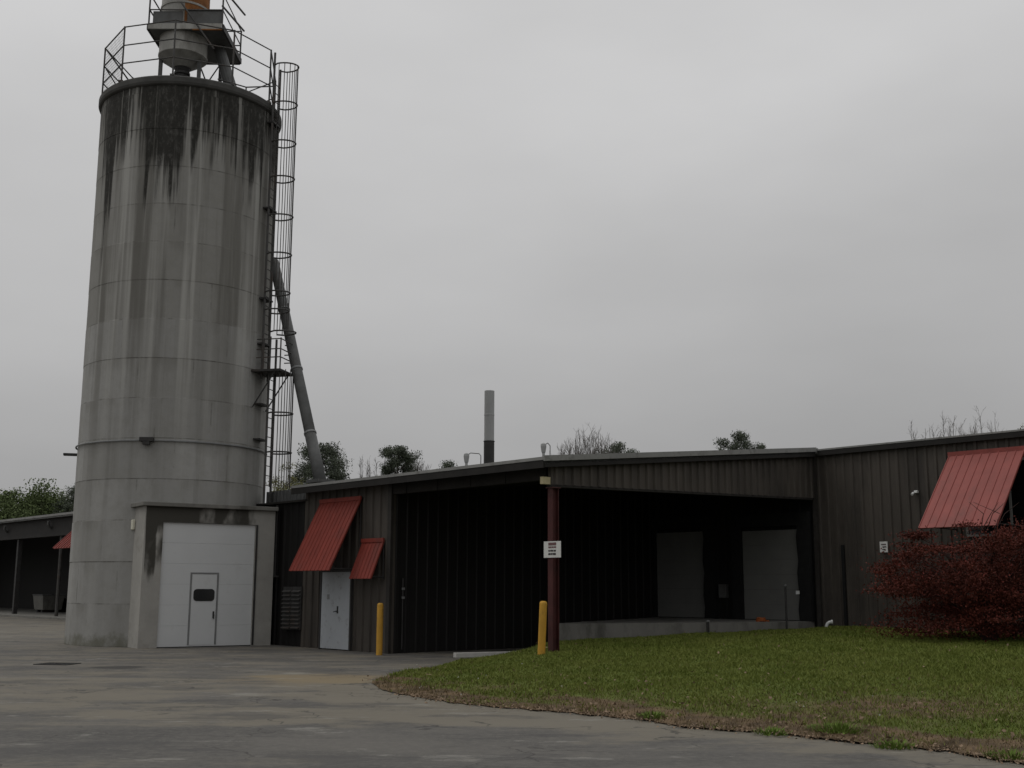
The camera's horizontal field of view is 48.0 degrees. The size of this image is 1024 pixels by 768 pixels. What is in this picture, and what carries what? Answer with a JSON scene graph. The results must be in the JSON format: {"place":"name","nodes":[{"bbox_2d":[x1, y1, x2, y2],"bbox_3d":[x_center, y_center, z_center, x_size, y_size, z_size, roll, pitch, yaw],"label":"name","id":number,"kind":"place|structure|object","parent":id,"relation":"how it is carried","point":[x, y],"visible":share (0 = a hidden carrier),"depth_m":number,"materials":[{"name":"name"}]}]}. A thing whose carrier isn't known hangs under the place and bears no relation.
{"place":"outdoors","nodes":[
{"label":"outdoors","id":0,"kind":"place"},
{"bbox_2d":[0,616,1023,767],"bbox_3d":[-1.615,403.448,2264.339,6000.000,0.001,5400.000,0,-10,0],"label":"ground","id":1,"kind":"structure","parent":0,"point":[271,706],"depth_m":14.80,"materials":[{"name":"concrete"}]},
{"bbox_2d":[0,487,43,519],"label":"broadleaf tree","id":2,"kind":"object","parent":1,"relation":"on","point":[7,493],"visible":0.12,"depth_m":102.66,"materials":[{"name":"green plant"}]},
{"bbox_2d":[0,478,72,519],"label":"broadleaf tree","id":3,"kind":"object","parent":1,"relation":"on","point":[40,502],"visible":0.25,"depth_m":97.98,"materials":[{"name":"green plant"}]},
{"bbox_2d":[0,512,72,619],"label":"open shed","id":4,"kind":"structure","parent":1,"relation":"on","point":[34,554],"depth_m":81.81,"materials":[{"name":"metal"}]},
{"bbox_2d":[32,594,64,611],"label":"bulk bin","id":5,"kind":"object","parent":4,"relation":"on","point":[44,602],"visible":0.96,"depth_m":73.20,"materials":[{"name":"metal"}]},
{"bbox_2d":[63,598,66,611],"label":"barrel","id":6,"kind":"object","parent":4,"relation":"on","point":[65,603],"visible":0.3,"depth_m":74.75,"materials":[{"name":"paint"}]},
{"bbox_2d":[33,662,80,664],"bbox_3d":[-10.354,6.371,26.191,0.820,0.014,0.620,-2,-10,11],"label":"drain grate","id":7,"kind":"object","parent":1,"relation":"on","point":[53,663],"visible":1,"depth_m":26.19,"materials":[{"name":"metal"}]},
{"bbox_2d":[52,500,72,513],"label":"conifer","id":8,"kind":"object","parent":1,"relation":"on","point":[58,507],"visible":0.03,"depth_m":97.24,"materials":[{"name":"green plant"}]},
{"bbox_2d":[53,483,74,512],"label":"pine tree","id":9,"kind":"object","parent":1,"relation":"on","point":[70,500],"visible":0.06,"depth_m":95.18,"materials":[{"name":"green plant"}]},
{"bbox_2d":[63,19,281,648],"bbox_3d":[-11.050,-1.564,38.109,6.306,19.806,6.519,7,-12,-33],"label":"silo","id":10,"kind":"object","parent":1,"relation":"on","point":[173,537],"visible":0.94,"depth_m":35.68,"materials":[{"name":"concrete"}]},
{"bbox_2d":[147,0,245,85],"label":"hopper","id":11,"kind":"object","parent":10,"relation":"on","point":[198,11],"visible":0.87,"depth_m":39.08,"materials":[{"name":"metal"}]},
{"bbox_2d":[157,522,257,647],"bbox_3d":[-9.075,5.996,34.383,2.921,3.631,0.140,7,-12,-33],"label":"overhead door","id":12,"kind":"structure","parent":10,"relation":"in","point":[204,601],"depth_m":34.37,"materials":[{"name":"metal"}]},
{"bbox_2d":[251,52,298,503],"bbox_3d":[-7.665,-3.708,37.970,1.306,15.320,1.105,-2,-10,12],"label":"caged ladder","id":13,"kind":"object","parent":10,"relation":"attached to","point":[268,373],"visible":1,"depth_m":37.83,"materials":[{"name":"metal"}]},
{"bbox_2d":[273,259,334,483],"bbox_3d":[-7.061,-0.640,37.457,0.652,8.106,4.687,8,-13,-37],"label":"transfer pipe","id":14,"kind":"object","parent":10,"relation":"attached to","point":[315,458],"visible":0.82,"depth_m":36.77,"materials":[{"name":"metal"}]},
{"bbox_2d":[266,462,303,491],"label":"shrubby tree","id":15,"kind":"object","parent":1,"relation":"on","point":[292,480],"visible":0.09,"depth_m":74.30,"materials":[{"name":"green plant"}]},
{"bbox_2d":[290,441,352,484],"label":"broadleaf tree","id":16,"kind":"object","parent":1,"relation":"on","point":[334,471],"visible":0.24,"depth_m":77.44,"materials":[{"name":"green plant"}]},
{"bbox_2d":[358,455,396,477],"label":"bare tree","id":17,"kind":"object","parent":1,"relation":"on","point":[366,473],"visible":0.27,"depth_m":80.89,"materials":[{"name":"grey plant"}]},
{"bbox_2d":[376,603,382,654],"bbox_3d":[-3.489,6.511,30.326,0.168,1.445,0.165,0,-10,0],"label":"bollard","id":18,"kind":"object","parent":1,"relation":"on","point":[379,639],"visible":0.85,"depth_m":30.27,"materials":[{"name":"yellow metal"}]},
{"bbox_2d":[377,445,422,475],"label":"pine tree","id":19,"kind":"object","parent":1,"relation":"on","point":[402,454],"visible":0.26,"depth_m":79.84,"materials":[{"name":"green plant"}]},
{"bbox_2d":[400,455,431,472],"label":"bare tree","id":20,"kind":"object","parent":1,"relation":"on","point":[419,468],"visible":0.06,"depth_m":85.12,"materials":[{"name":"grey plant"}]},
{"bbox_2d":[439,459,456,468],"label":"conifer","id":21,"kind":"object","parent":1,"relation":"on","point":[446,464],"visible":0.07,"depth_m":80.08,"materials":[{"name":"green plant"}]},
{"bbox_2d":[453,651,515,657],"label":"kerb","id":22,"kind":"structure","parent":1,"relation":"on","point":[466,654],"depth_m":29.34,"materials":[{"name":"concrete"}]},
{"bbox_2d":[549,424,622,454],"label":"bare tree","id":23,"kind":"object","parent":1,"relation":"on","point":[583,450],"visible":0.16,"depth_m":78.06,"materials":[{"name":"grey plant"}]},
{"bbox_2d":[593,441,639,453],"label":"pine tree","id":24,"kind":"object","parent":1,"relation":"on","point":[617,447],"visible":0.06,"depth_m":82.00,"materials":[{"name":"green plant"}]},
{"bbox_2d":[256,429,1023,653],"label":"warehouse","id":25,"kind":"structure","parent":1,"relation":"on","point":[652,543],"depth_m":33.16,"materials":[{"name":"metal"}]},
{"bbox_2d":[318,569,353,650],"bbox_3d":[-5.048,6.433,32.810,0.153,2.253,1.600,9,-13,-41],"label":"side door","id":26,"kind":"structure","parent":25,"relation":"in","point":[336,588],"depth_m":32.78,"materials":[{"name":"grey metal"}]},
{"bbox_2d":[464,453,480,465],"bbox_3d":[-1.159,2.305,33.613,0.518,0.603,0.170,0,-10,0],"label":"roof vent","id":27,"kind":"object","parent":25,"relation":"on","point":[466,458],"visible":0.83,"depth_m":33.59,"materials":[{"name":"metal"}]},
{"bbox_2d":[483,390,494,462],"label":"chimney","id":28,"kind":"object","parent":25,"relation":"on","point":[488,441],"visible":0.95,"depth_m":40.22,"materials":[{"name":"paint"}]},
{"bbox_2d":[541,443,550,456],"bbox_3d":[0.967,2.042,33.154,0.287,0.710,0.170,0,-10,0],"label":"roof vent","id":29,"kind":"object","parent":25,"relation":"on","point":[543,448],"visible":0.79,"depth_m":33.13,"materials":[{"name":"metal"}]},
{"bbox_2d":[544,541,560,557],"bbox_3d":[0.934,3.837,26.678,0.016,0.375,0.560,9,-13,-41],"label":"sign","id":30,"kind":"object","parent":25,"relation":"attached to","point":[552,549],"visible":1,"depth_m":26.67,"materials":[{"name":"white metal"}]},
{"bbox_2d":[651,514,718,618],"bbox_3d":[5.527,5.974,37.592,0.180,3.272,2.817,9,-13,-41],"label":"dock door","id":31,"kind":"structure","parent":25,"relation":"in","point":[693,592],"depth_m":37.48,"materials":[{"name":"grey metal"}]},
{"bbox_2d":[730,511,814,620],"bbox_3d":[7.893,5.554,35.019,0.180,3.218,2.843,9,-13,-41],"label":"dock door","id":32,"kind":"structure","parent":25,"relation":"in","point":[759,560],"depth_m":34.99,"materials":[{"name":"grey metal"}]},
{"bbox_2d":[966,457,1023,536],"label":"window","id":33,"kind":"structure","parent":25,"relation":"in","point":[1016,495],"depth_m":29.83,"materials":[{"name":"black glass"}]},
{"bbox_2d":[713,430,764,449],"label":"pine tree","id":34,"kind":"object","parent":1,"relation":"on","point":[736,443],"visible":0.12,"depth_m":80.02,"materials":[{"name":"green plant"}]},
{"bbox_2d":[909,411,947,439],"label":"bare tree","id":35,"kind":"object","parent":1,"relation":"on","point":[933,434],"visible":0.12,"depth_m":85.38,"materials":[{"name":"grey plant"}]},
{"bbox_2d":[939,416,977,436],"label":"bare tree","id":36,"kind":"object","parent":1,"relation":"on","point":[960,429],"visible":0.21,"depth_m":87.85,"materials":[{"name":"grey plant"}]},
{"bbox_2d":[969,406,1002,433],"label":"bare tree","id":37,"kind":"object","parent":1,"relation":"on","point":[991,429],"visible":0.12,"depth_m":91.22,"materials":[{"name":"grey plant"}]},
{"bbox_2d":[0,0,1023,502],"label":"sky","id":38,"kind":"structure","parent":0,"point":[654,225],"materials":[{"name":"grey"}]},
{"bbox_2d":[372,625,1023,762],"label":"lawn","id":39,"kind":"structure","parent":0,"point":[722,717],"depth_m":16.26,"materials":[{"name":"plant"}]},
{"bbox_2d":[537,601,546,654],"bbox_3d":[0.673,5.518,25.631,0.225,1.343,0.169,0,-10,0],"label":"bollard","id":40,"kind":"object","parent":39,"relation":"on","point":[542,626],"visible":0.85,"depth_m":25.58,"materials":[{"name":"yellow metal"}]},
{"bbox_2d":[636,710,667,718],"bbox_3d":[1.914,4.444,15.538,0.506,0.114,0.493,0,-10,0],"label":"weed clump","id":41,"kind":"object","parent":39,"relation":"on","point":[656,715],"visible":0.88,"depth_m":15.47,"materials":[{"name":"green plant"}]},
{"bbox_2d":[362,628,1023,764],"bbox_3d":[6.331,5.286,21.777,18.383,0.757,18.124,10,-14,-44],"label":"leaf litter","id":42,"kind":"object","parent":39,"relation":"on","point":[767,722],"visible":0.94,"depth_m":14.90,"materials":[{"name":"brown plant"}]},
{"bbox_2d":[706,620,709,632],"bbox_3d":[5.436,6.769,31.912,0.110,0.423,0.105,0,-10,0],"label":"post","id":43,"kind":"object","parent":39,"relation":"on","point":[707,626],"visible":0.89,"depth_m":31.89,"materials":[{"name":"paint"}]},
{"bbox_2d":[754,726,792,735],"bbox_3d":[3.148,4.205,14.002,0.500,0.106,0.494,10,-14,-43],"label":"weed clump","id":44,"kind":"object","parent":39,"relation":"on","point":[768,731],"visible":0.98,"depth_m":13.92,"materials":[{"name":"green plant"}]},
{"bbox_2d":[784,584,787,628],"bbox_3d":[7.721,6.312,32.401,0.090,1.338,0.086,0,-10,0],"label":"pole","id":45,"kind":"object","parent":39,"relation":"on","point":[785,594],"visible":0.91,"depth_m":32.39,"materials":[{"name":"metal"}]},
{"bbox_2d":[825,620,832,626],"bbox_3d":[8.894,6.784,32.295,0.246,0.323,0.106,-3,-11,18],"label":"vent pipe","id":46,"kind":"object","parent":39,"relation":"on","point":[829,622],"visible":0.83,"depth_m":32.27,"materials":[{"name":"white plastic"}]},
{"bbox_2d":[805,720,868,733],"bbox_3d":[3.965,4.162,14.030,0.838,0.121,0.842,0,-10,0],"label":"weed clump","id":47,"kind":"object","parent":39,"relation":"on","point":[837,728],"visible":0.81,"depth_m":13.88,"materials":[{"name":"green plant"}]},
{"bbox_2d":[869,738,916,749],"bbox_3d":[4.283,4.013,12.898,0.521,0.118,0.491,6,-12,-29],"label":"weed clump","id":48,"kind":"object","parent":39,"relation":"on","point":[894,745],"visible":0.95,"depth_m":12.80,"materials":[{"name":"green plant"}]},
{"bbox_2d":[850,502,1023,641],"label":"maple shrub","id":49,"kind":"object","parent":39,"relation":"on","point":[994,597],"visible":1,"depth_m":26.32,"materials":[{"name":"red plant"}]},
{"bbox_2d":[983,747,1023,760],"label":"weed clump","id":50,"kind":"object","parent":39,"relation":"on","point":[1013,753],"visible":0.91,"depth_m":12.01,"materials":[{"name":"green plant"}]},
{"bbox_2d":[756,617,769,621],"bbox_3d":[7.229,6.803,33.210,0.376,0.135,0.251,-4,-11,23],"label":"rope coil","id":51,"kind":"object","parent":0,"point":[759,619],"visible":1,"depth_m":33.14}
]}

